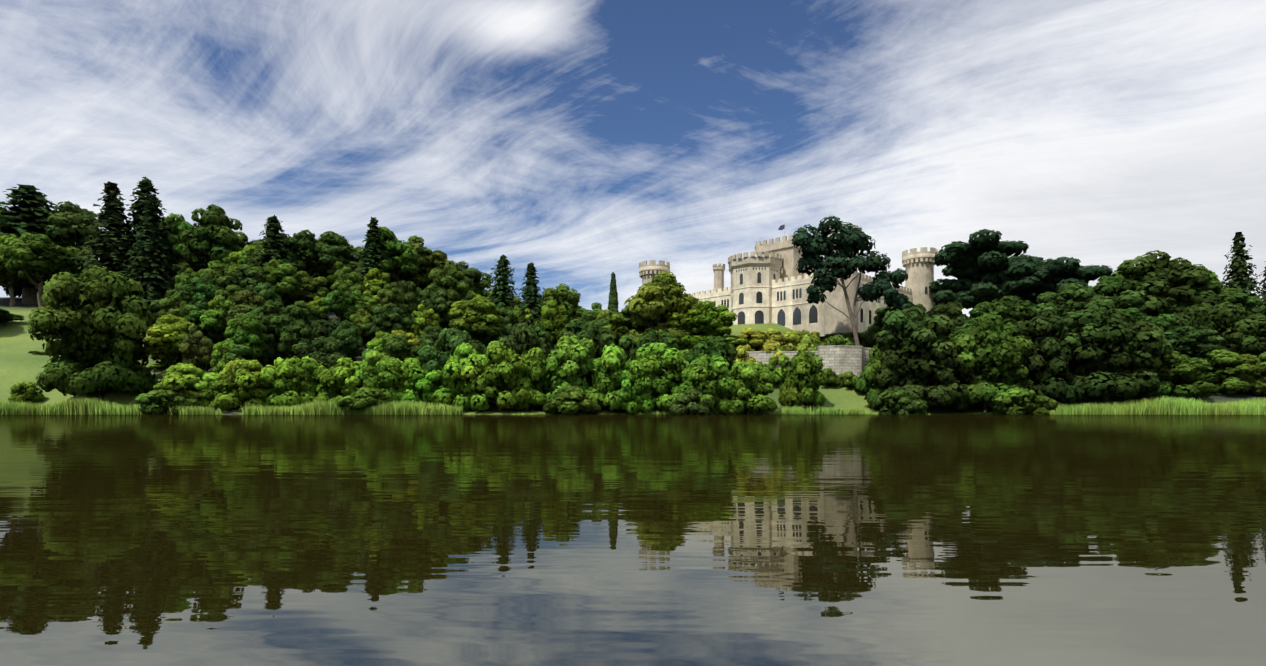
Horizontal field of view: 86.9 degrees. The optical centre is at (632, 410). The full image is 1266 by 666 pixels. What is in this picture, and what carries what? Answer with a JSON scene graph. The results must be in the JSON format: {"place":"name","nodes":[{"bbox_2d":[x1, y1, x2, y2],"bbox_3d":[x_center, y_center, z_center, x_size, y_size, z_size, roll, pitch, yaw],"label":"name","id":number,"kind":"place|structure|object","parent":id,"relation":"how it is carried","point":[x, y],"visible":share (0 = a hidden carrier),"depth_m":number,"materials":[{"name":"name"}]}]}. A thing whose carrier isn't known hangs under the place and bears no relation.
{"place":"outdoors","nodes":[
{"label":"outdoors","id":0,"kind":"place"},
{"bbox_2d":[0,414,1265,665],"bbox_3d":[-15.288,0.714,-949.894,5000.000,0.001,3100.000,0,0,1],"label":"lake","id":1,"kind":"structure","parent":0,"point":[670,540],"depth_m":3.66,"materials":[{"name":"liquid"}]},
{"bbox_2d":[0,297,1265,414],"bbox_3d":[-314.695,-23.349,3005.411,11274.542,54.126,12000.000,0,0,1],"label":"ground","id":2,"kind":"structure","parent":0,"point":[19,362],"depth_m":128.55,"materials":[{"name":"green plant"}]},
{"bbox_2d":[0,234,25,306],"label":"broadleaf tree","id":3,"kind":"object","parent":2,"relation":"on","point":[7,278],"visible":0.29,"depth_m":178.32,"materials":[{"name":"green plant"}]},
{"bbox_2d":[7,381,44,402],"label":"shrub","id":4,"kind":"object","parent":2,"relation":"on","point":[23,391],"visible":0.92,"depth_m":120.86,"materials":[{"name":"green plant"}]},
{"bbox_2d":[0,184,66,303],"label":"conifer tree","id":5,"kind":"object","parent":2,"relation":"on","point":[30,201],"visible":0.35,"depth_m":185.53,"materials":[{"name":"green plant"}]},
{"bbox_2d":[0,233,79,307],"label":"broadleaf tree","id":6,"kind":"object","parent":2,"relation":"on","point":[49,257],"visible":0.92,"depth_m":169.89,"materials":[{"name":"green plant"}]},
{"bbox_2d":[32,201,102,259],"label":"broadleaf tree","id":7,"kind":"object","parent":2,"relation":"on","point":[71,224],"visible":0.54,"depth_m":187.36,"materials":[{"name":"green plant"}]},
{"bbox_2d":[27,265,155,400],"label":"broadleaf tree","id":8,"kind":"object","parent":2,"relation":"on","point":[97,325],"visible":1,"depth_m":118.51,"materials":[{"name":"green plant"}]},
{"bbox_2d":[71,181,140,280],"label":"conifer tree","id":9,"kind":"object","parent":2,"relation":"on","point":[112,218],"visible":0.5,"depth_m":168.48,"materials":[{"name":"green plant"}]},
{"bbox_2d":[109,177,182,295],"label":"conifer tree","id":10,"kind":"object","parent":2,"relation":"on","point":[145,187],"visible":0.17,"depth_m":176.10,"materials":[{"name":"green plant"}]},
{"bbox_2d":[118,202,175,324],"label":"conifer tree","id":11,"kind":"object","parent":2,"relation":"on","point":[147,278],"visible":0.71,"depth_m":167.11,"materials":[{"name":"green plant"}]},
{"bbox_2d":[135,389,199,414],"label":"shrub","id":12,"kind":"object","parent":2,"relation":"on","point":[155,402],"visible":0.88,"depth_m":108.85,"materials":[{"name":"green plant"}]},
{"bbox_2d":[144,314,195,368],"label":"broadleaf tree","id":13,"kind":"object","parent":2,"relation":"on","point":[164,340],"visible":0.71,"depth_m":122.11,"materials":[{"name":"green plant"}]},
{"bbox_2d":[158,213,200,267],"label":"broadleaf tree","id":14,"kind":"object","parent":2,"relation":"on","point":[178,225],"visible":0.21,"depth_m":181.51,"materials":[{"name":"green plant"}]},
{"bbox_2d":[153,363,223,407],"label":"shore tree","id":15,"kind":"object","parent":2,"relation":"on","point":[181,378],"visible":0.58,"depth_m":113.93,"materials":[{"name":"green plant"}]},
{"bbox_2d":[179,324,213,372],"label":"broadleaf tree","id":16,"kind":"object","parent":2,"relation":"on","point":[196,348],"visible":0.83,"depth_m":120.64,"materials":[{"name":"green plant"}]},
{"bbox_2d":[175,273,220,309],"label":"broadleaf tree","id":17,"kind":"object","parent":2,"relation":"on","point":[201,291],"visible":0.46,"depth_m":143.20,"materials":[{"name":"green plant"}]},
{"bbox_2d":[179,204,242,271],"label":"broadleaf tree","id":18,"kind":"object","parent":2,"relation":"on","point":[211,236],"visible":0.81,"depth_m":175.57,"materials":[{"name":"green plant"}]},
{"bbox_2d":[199,295,233,342],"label":"broadleaf tree","id":19,"kind":"object","parent":2,"relation":"on","point":[213,320],"visible":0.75,"depth_m":136.06,"materials":[{"name":"green plant"}]},
{"bbox_2d":[210,339,240,373],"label":"broadleaf tree","id":20,"kind":"object","parent":2,"relation":"on","point":[220,352],"visible":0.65,"depth_m":119.97,"materials":[{"name":"green plant"}]},
{"bbox_2d":[218,262,265,293],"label":"broadleaf tree","id":21,"kind":"object","parent":2,"relation":"on","point":[249,282],"visible":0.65,"depth_m":156.53,"materials":[{"name":"green plant"}]},
{"bbox_2d":[211,358,274,411],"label":"shore tree","id":22,"kind":"object","parent":2,"relation":"on","point":[243,383],"visible":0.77,"depth_m":111.49,"materials":[{"name":"green plant"}]},
{"bbox_2d":[226,290,265,323],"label":"broadleaf tree","id":23,"kind":"object","parent":2,"relation":"on","point":[246,301],"visible":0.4,"depth_m":136.01,"materials":[{"name":"green plant"}]},
{"bbox_2d":[224,313,268,362],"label":"broadleaf tree","id":24,"kind":"object","parent":2,"relation":"on","point":[249,329],"visible":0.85,"depth_m":123.27,"materials":[{"name":"green plant"}]},
{"bbox_2d":[246,300,285,343],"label":"broadleaf tree","id":25,"kind":"object","parent":2,"relation":"on","point":[266,313],"visible":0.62,"depth_m":133.34,"materials":[{"name":"green plant"}]},
{"bbox_2d":[242,259,298,302],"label":"broadleaf tree","id":26,"kind":"object","parent":2,"relation":"on","point":[274,271],"visible":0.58,"depth_m":156.77,"materials":[{"name":"green plant"}]},
{"bbox_2d":[244,215,297,306],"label":"conifer tree","id":27,"kind":"object","parent":2,"relation":"on","point":[272,241],"visible":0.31,"depth_m":165.24,"materials":[{"name":"green plant"}]},
{"bbox_2d":[260,356,325,406],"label":"shore tree","id":28,"kind":"object","parent":2,"relation":"on","point":[292,384],"visible":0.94,"depth_m":113.13,"materials":[{"name":"green plant"}]},
{"bbox_2d":[270,300,318,336],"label":"broadleaf tree","id":29,"kind":"object","parent":2,"relation":"on","point":[295,313],"visible":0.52,"depth_m":131.11,"materials":[{"name":"green plant"}]},
{"bbox_2d":[278,321,311,363],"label":"broadleaf tree","id":30,"kind":"object","parent":2,"relation":"on","point":[298,332],"visible":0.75,"depth_m":125.29,"materials":[{"name":"green plant"}]},
{"bbox_2d":[274,271,328,305],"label":"broadleaf tree","id":31,"kind":"object","parent":2,"relation":"on","point":[308,290],"visible":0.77,"depth_m":159.34,"materials":[{"name":"green plant"}]},
{"bbox_2d":[275,229,336,277],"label":"broadleaf tree","id":32,"kind":"object","parent":2,"relation":"on","point":[311,255],"visible":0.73,"depth_m":171.03,"materials":[{"name":"green plant"}]},
{"bbox_2d":[293,336,346,377],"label":"tree","id":33,"kind":"object","parent":2,"relation":"on","point":[331,355],"visible":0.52,"depth_m":121.16,"materials":[{"name":"green plant"}]},
{"bbox_2d":[313,357,362,402],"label":"bush","id":34,"kind":"object","parent":2,"relation":"on","point":[338,381],"visible":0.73,"depth_m":113.55,"materials":[{"name":"green plant"}]},
{"bbox_2d":[318,231,363,271],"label":"broadleaf tree","id":35,"kind":"object","parent":2,"relation":"on","point":[346,252],"visible":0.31,"depth_m":182.91,"materials":[{"name":"green plant"}]},
{"bbox_2d":[323,284,361,321],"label":"broadleaf tree","id":36,"kind":"object","parent":2,"relation":"on","point":[339,300],"visible":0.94,"depth_m":145.59,"materials":[{"name":"green plant"}]},
{"bbox_2d":[331,320,363,362],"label":"broadleaf tree","id":37,"kind":"object","parent":2,"relation":"on","point":[349,340],"visible":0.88,"depth_m":122.60,"materials":[{"name":"green plant"}]},
{"bbox_2d":[331,267,364,295],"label":"broadleaf tree","id":38,"kind":"object","parent":2,"relation":"on","point":[349,278],"visible":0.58,"depth_m":155.45,"materials":[{"name":"green plant"}]},
{"bbox_2d":[334,387,391,410],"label":"shrub","id":39,"kind":"object","parent":2,"relation":"on","point":[370,396],"visible":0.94,"depth_m":107.24,"materials":[{"name":"green plant"}]},
{"bbox_2d":[352,217,393,283],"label":"conifer tree","id":40,"kind":"object","parent":2,"relation":"on","point":[371,258],"visible":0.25,"depth_m":163.85,"materials":[{"name":"green plant"}]},
{"bbox_2d":[354,350,411,406],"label":"shore tree","id":41,"kind":"object","parent":2,"relation":"on","point":[377,370],"visible":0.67,"depth_m":112.07,"materials":[{"name":"green plant"}]},
{"bbox_2d":[365,303,411,336],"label":"broadleaf tree","id":42,"kind":"object","parent":2,"relation":"on","point":[391,318],"visible":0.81,"depth_m":132.78,"materials":[{"name":"green plant"}]},
{"bbox_2d":[365,226,422,283],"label":"broadleaf tree","id":43,"kind":"object","parent":2,"relation":"on","point":[404,258],"visible":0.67,"depth_m":167.14,"materials":[{"name":"green plant"}]},
{"bbox_2d":[362,333,425,365],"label":"tree","id":44,"kind":"object","parent":2,"relation":"on","point":[396,345],"visible":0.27,"depth_m":119.43,"materials":[{"name":"green plant"}]},
{"bbox_2d":[390,280,421,326],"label":"broadleaf tree","id":45,"kind":"object","parent":2,"relation":"on","point":[409,291],"visible":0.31,"depth_m":158.45,"materials":[{"name":"green plant"}]},
{"bbox_2d":[390,358,442,403],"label":"bush","id":46,"kind":"object","parent":2,"relation":"on","point":[419,378],"visible":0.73,"depth_m":114.09,"materials":[{"name":"green plant"}]},
{"bbox_2d":[410,304,441,337],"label":"broadleaf tree","id":47,"kind":"object","parent":2,"relation":"on","point":[425,318],"visible":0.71,"depth_m":136.56,"materials":[{"name":"green plant"}]},
{"bbox_2d":[395,235,457,289],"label":"broadleaf tree","id":48,"kind":"object","parent":2,"relation":"on","point":[436,259],"visible":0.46,"depth_m":177.45,"materials":[{"name":"green plant"}]},
{"bbox_2d":[420,290,459,328],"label":"broadleaf tree","id":49,"kind":"object","parent":2,"relation":"on","point":[439,303],"visible":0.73,"depth_m":142.37,"materials":[{"name":"green plant"}]},
{"bbox_2d":[422,264,469,301],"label":"broadleaf tree","id":50,"kind":"object","parent":2,"relation":"on","point":[452,281],"visible":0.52,"depth_m":162.83,"materials":[{"name":"green plant"}]},
{"bbox_2d":[418,328,483,392],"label":"tree","id":51,"kind":"object","parent":2,"relation":"on","point":[445,345],"visible":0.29,"depth_m":117.57,"materials":[{"name":"green plant"}]},
{"bbox_2d":[433,342,496,410],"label":"shore tree","id":52,"kind":"object","parent":2,"relation":"on","point":[457,390],"visible":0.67,"depth_m":110.94,"materials":[{"name":"green plant"}]},
{"bbox_2d":[455,261,492,297],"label":"broadleaf tree","id":53,"kind":"object","parent":2,"relation":"on","point":[477,284],"visible":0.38,"depth_m":182.76,"materials":[{"name":"green plant"}]},
{"bbox_2d":[447,296,503,346],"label":"broadleaf tree","id":54,"kind":"object","parent":2,"relation":"on","point":[480,319],"visible":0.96,"depth_m":137.40,"materials":[{"name":"green plant"}]},
{"bbox_2d":[461,341,530,410],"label":"shore tree","id":55,"kind":"object","parent":2,"relation":"on","point":[493,379],"visible":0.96,"depth_m":109.72,"materials":[{"name":"green plant"}]},
{"bbox_2d":[484,255,520,308],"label":"conifer tree","id":56,"kind":"object","parent":2,"relation":"on","point":[500,293],"visible":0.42,"depth_m":165.36,"materials":[{"name":"green plant"}]},
{"bbox_2d":[495,323,551,387],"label":"tree","id":57,"kind":"object","parent":2,"relation":"on","point":[524,340],"visible":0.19,"depth_m":118.44,"materials":[{"name":"green plant"}]},
{"bbox_2d":[512,262,545,329],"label":"conifer tree","id":58,"kind":"object","parent":2,"relation":"on","point":[531,297],"visible":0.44,"depth_m":159.25,"materials":[{"name":"green plant"}]},
{"bbox_2d":[506,347,558,410],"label":"shore tree","id":59,"kind":"object","parent":2,"relation":"on","point":[535,373],"visible":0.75,"depth_m":113.61,"materials":[{"name":"green plant"}]},
{"bbox_2d":[531,300,566,348],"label":"broadleaf tree","id":60,"kind":"object","parent":2,"relation":"on","point":[552,322],"visible":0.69,"depth_m":156.39,"materials":[{"name":"green plant"}]},
{"bbox_2d":[542,283,585,327],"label":"broadleaf tree","id":61,"kind":"object","parent":2,"relation":"on","point":[562,294],"visible":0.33,"depth_m":177.20,"materials":[{"name":"green plant"}]},
{"bbox_2d":[543,335,599,410],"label":"shore tree","id":62,"kind":"object","parent":2,"relation":"on","point":[573,356],"visible":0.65,"depth_m":113.17,"materials":[{"name":"green plant"}]},
{"bbox_2d":[543,385,600,414],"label":"shrub","id":63,"kind":"object","parent":2,"relation":"on","point":[569,400],"visible":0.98,"depth_m":106.54,"materials":[{"name":"green plant"}]},
{"bbox_2d":[562,323,615,358],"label":"tree","id":64,"kind":"object","parent":2,"relation":"on","point":[601,338],"visible":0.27,"depth_m":120.17,"materials":[{"name":"green plant"}]},
{"bbox_2d":[562,311,616,343],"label":"broadleaf tree","id":65,"kind":"object","parent":2,"relation":"on","point":[578,325],"visible":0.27,"depth_m":147.97,"materials":[{"name":"green plant"}]},
{"bbox_2d":[586,343,643,411],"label":"shore tree","id":66,"kind":"object","parent":2,"relation":"on","point":[607,389],"visible":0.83,"depth_m":110.08,"materials":[{"name":"green plant"}]},
{"bbox_2d":[0,396,1265,414],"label":"reeds","id":67,"kind":"object","parent":2,"relation":"on","point":[1145,406],"visible":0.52,"depth_m":108.91,"materials":[{"name":"green plant"}]},
{"bbox_2d":[617,360,656,414],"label":"bush","id":68,"kind":"object","parent":2,"relation":"on","point":[637,373],"visible":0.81,"depth_m":110.46,"materials":[{"name":"green plant"}]},
{"bbox_2d":[619,328,678,360],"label":"tree","id":69,"kind":"object","parent":2,"relation":"on","point":[648,337],"visible":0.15,"depth_m":121.83,"materials":[{"name":"green plant"}]},
{"bbox_2d":[624,270,698,352],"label":"broadleaf tree","id":70,"kind":"object","parent":2,"relation":"on","point":[654,301],"visible":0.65,"depth_m":144.54,"materials":[{"name":"green plant"}]},
{"bbox_2d":[635,342,690,411],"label":"shore tree","id":71,"kind":"object","parent":2,"relation":"on","point":[659,361],"visible":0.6,"depth_m":112.76,"materials":[{"name":"green plant"}]},
{"bbox_2d":[668,388,715,414],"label":"shrub","id":72,"kind":"object","parent":2,"relation":"on","point":[686,405],"visible":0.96,"depth_m":106.63,"materials":[{"name":"green plant"}]},
{"bbox_2d":[664,299,737,347],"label":"broadleaf tree","id":73,"kind":"object","parent":2,"relation":"on","point":[701,322],"visible":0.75,"depth_m":143.49,"materials":[{"name":"green plant"}]},
{"bbox_2d":[669,353,733,414],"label":"shore tree","id":74,"kind":"object","parent":2,"relation":"on","point":[708,376],"visible":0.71,"depth_m":109.88,"materials":[{"name":"green plant"}]},
{"bbox_2d":[684,336,736,370],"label":"tree","id":75,"kind":"object","parent":2,"relation":"on","point":[711,346],"visible":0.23,"depth_m":119.42,"materials":[{"name":"green plant"}]},
{"bbox_2d":[723,361,776,413],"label":"shore tree","id":76,"kind":"object","parent":2,"relation":"on","point":[756,387],"visible":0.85,"depth_m":111.12,"materials":[{"name":"green plant"}]},
{"bbox_2d":[639,224,937,335],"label":"castle","id":77,"kind":"structure","parent":2,"relation":"on","point":[770,284],"depth_m":169.94,"materials":[{"name":"beige stone"}]},
{"bbox_2d":[773,349,826,407],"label":"tree","id":78,"kind":"object","parent":2,"relation":"on","point":[804,377],"visible":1,"depth_m":118.80,"materials":[{"name":"green plant"}]},
{"bbox_2d":[745,345,872,377],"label":"terrace wall","id":79,"kind":"structure","parent":2,"relation":"on","point":[839,359],"depth_m":134.56,"materials":[{"name":"stone"}]},
{"bbox_2d":[791,215,913,345],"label":"pine tree","id":80,"kind":"object","parent":2,"relation":"on","point":[845,244],"visible":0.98,"depth_m":138.20,"materials":[{"name":"green plant"}]},
{"bbox_2d":[860,338,904,407],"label":"broadleaf tree","id":81,"kind":"object","parent":2,"relation":"on","point":[868,378],"visible":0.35,"depth_m":117.06,"materials":[{"name":"green plant"}]},
{"bbox_2d":[873,389,928,414],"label":"shrub","id":82,"kind":"object","parent":2,"relation":"on","point":[898,402],"visible":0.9,"depth_m":107.27,"materials":[{"name":"green plant"}]},
{"bbox_2d":[864,307,969,408],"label":"broadleaf tree","id":83,"kind":"object","parent":2,"relation":"on","point":[924,355],"visible":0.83,"depth_m":112.17,"materials":[{"name":"green plant"}]},
{"bbox_2d":[927,302,967,334],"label":"broadleaf tree","id":84,"kind":"object","parent":2,"relation":"on","point":[955,314],"visible":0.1,"depth_m":143.36,"materials":[{"name":"green plant"}]},
{"bbox_2d":[928,229,1039,308],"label":"cedar tree","id":85,"kind":"object","parent":2,"relation":"on","point":[980,268],"visible":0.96,"depth_m":172.30,"materials":[{"name":"green plant"}]},
{"bbox_2d":[960,302,1015,332],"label":"broadleaf tree","id":86,"kind":"object","parent":2,"relation":"on","point":[981,309],"visible":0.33,"depth_m":137.31,"materials":[{"name":"green plant"}]},
{"bbox_2d":[947,311,1032,412],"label":"broadleaf tree","id":87,"kind":"object","parent":2,"relation":"on","point":[989,351],"visible":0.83,"depth_m":112.16,"materials":[{"name":"green plant"}]},
{"bbox_2d":[991,387,1059,414],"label":"shrub","id":88,"kind":"object","parent":2,"relation":"on","point":[1016,401],"visible":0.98,"depth_m":106.12,"materials":[{"name":"green plant"}]},
{"bbox_2d":[991,296,1060,324],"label":"broadleaf tree","id":89,"kind":"object","parent":2,"relation":"on","point":[1020,310],"visible":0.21,"depth_m":137.20,"materials":[{"name":"green plant"}]},
{"bbox_2d":[1012,309,1086,402],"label":"broadleaf tree","id":90,"kind":"object","parent":2,"relation":"on","point":[1045,334],"visible":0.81,"depth_m":112.95,"materials":[{"name":"green plant"}]},
{"bbox_2d":[1032,283,1095,323],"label":"broadleaf tree","id":91,"kind":"object","parent":2,"relation":"on","point":[1069,297],"visible":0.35,"depth_m":135.35,"materials":[{"name":"green plant"}]},
{"bbox_2d":[1022,257,1112,304],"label":"cedar tree","id":92,"kind":"object","parent":2,"relation":"on","point":[1054,278],"visible":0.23,"depth_m":169.87,"materials":[{"name":"green plant"}]},
{"bbox_2d":[1086,276,1134,308],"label":"broadleaf tree","id":93,"kind":"object","parent":2,"relation":"on","point":[1104,289],"visible":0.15,"depth_m":149.98,"materials":[{"name":"green plant"}]},
{"bbox_2d":[1062,299,1174,401],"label":"broadleaf tree","id":94,"kind":"object","parent":2,"relation":"on","point":[1125,341],"visible":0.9,"depth_m":111.71,"materials":[{"name":"green plant"}]},
{"bbox_2d":[1117,308,1176,343],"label":"broadleaf tree","id":95,"kind":"object","parent":2,"relation":"on","point":[1164,322],"visible":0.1,"depth_m":128.93,"materials":[{"name":"green plant"}]},
{"bbox_2d":[1114,250,1225,316],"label":"broadleaf tree","id":96,"kind":"object","parent":2,"relation":"on","point":[1164,284],"visible":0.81,"depth_m":142.73,"materials":[{"name":"green plant"}]},
{"bbox_2d":[1141,351,1216,398],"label":"broadleaf tree","id":97,"kind":"object","parent":2,"relation":"on","point":[1177,370],"visible":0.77,"depth_m":113.05,"materials":[{"name":"green plant"}]},
{"bbox_2d":[1162,326,1225,358],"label":"broadleaf tree","id":98,"kind":"object","parent":2,"relation":"on","point":[1187,337],"visible":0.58,"depth_m":125.65,"materials":[{"name":"green plant"}]},
{"bbox_2d":[1169,301,1259,357],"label":"broadleaf tree","id":99,"kind":"object","parent":2,"relation":"on","point":[1219,318],"visible":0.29,"depth_m":131.58,"materials":[{"name":"green plant"}]},
{"bbox_2d":[1183,350,1265,393],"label":"broadleaf tree","id":100,"kind":"object","parent":2,"relation":"on","point":[1226,371],"visible":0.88,"depth_m":115.64,"materials":[{"name":"green plant"}]},
{"bbox_2d":[1218,287,1261,324],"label":"broadleaf tree","id":101,"kind":"object","parent":2,"relation":"on","point":[1244,302],"visible":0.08,"depth_m":146.06,"materials":[{"name":"green plant"}]},
{"bbox_2d":[1222,232,1264,313],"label":"conifer tree","id":102,"kind":"object","parent":2,"relation":"on","point":[1241,281],"visible":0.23,"depth_m":161.81,"materials":[{"name":"green plant"}]},
{"bbox_2d":[0,0,1265,316],"label":"sky","id":103,"kind":"structure","parent":0,"point":[584,142],"materials":[{"name":"blue"}]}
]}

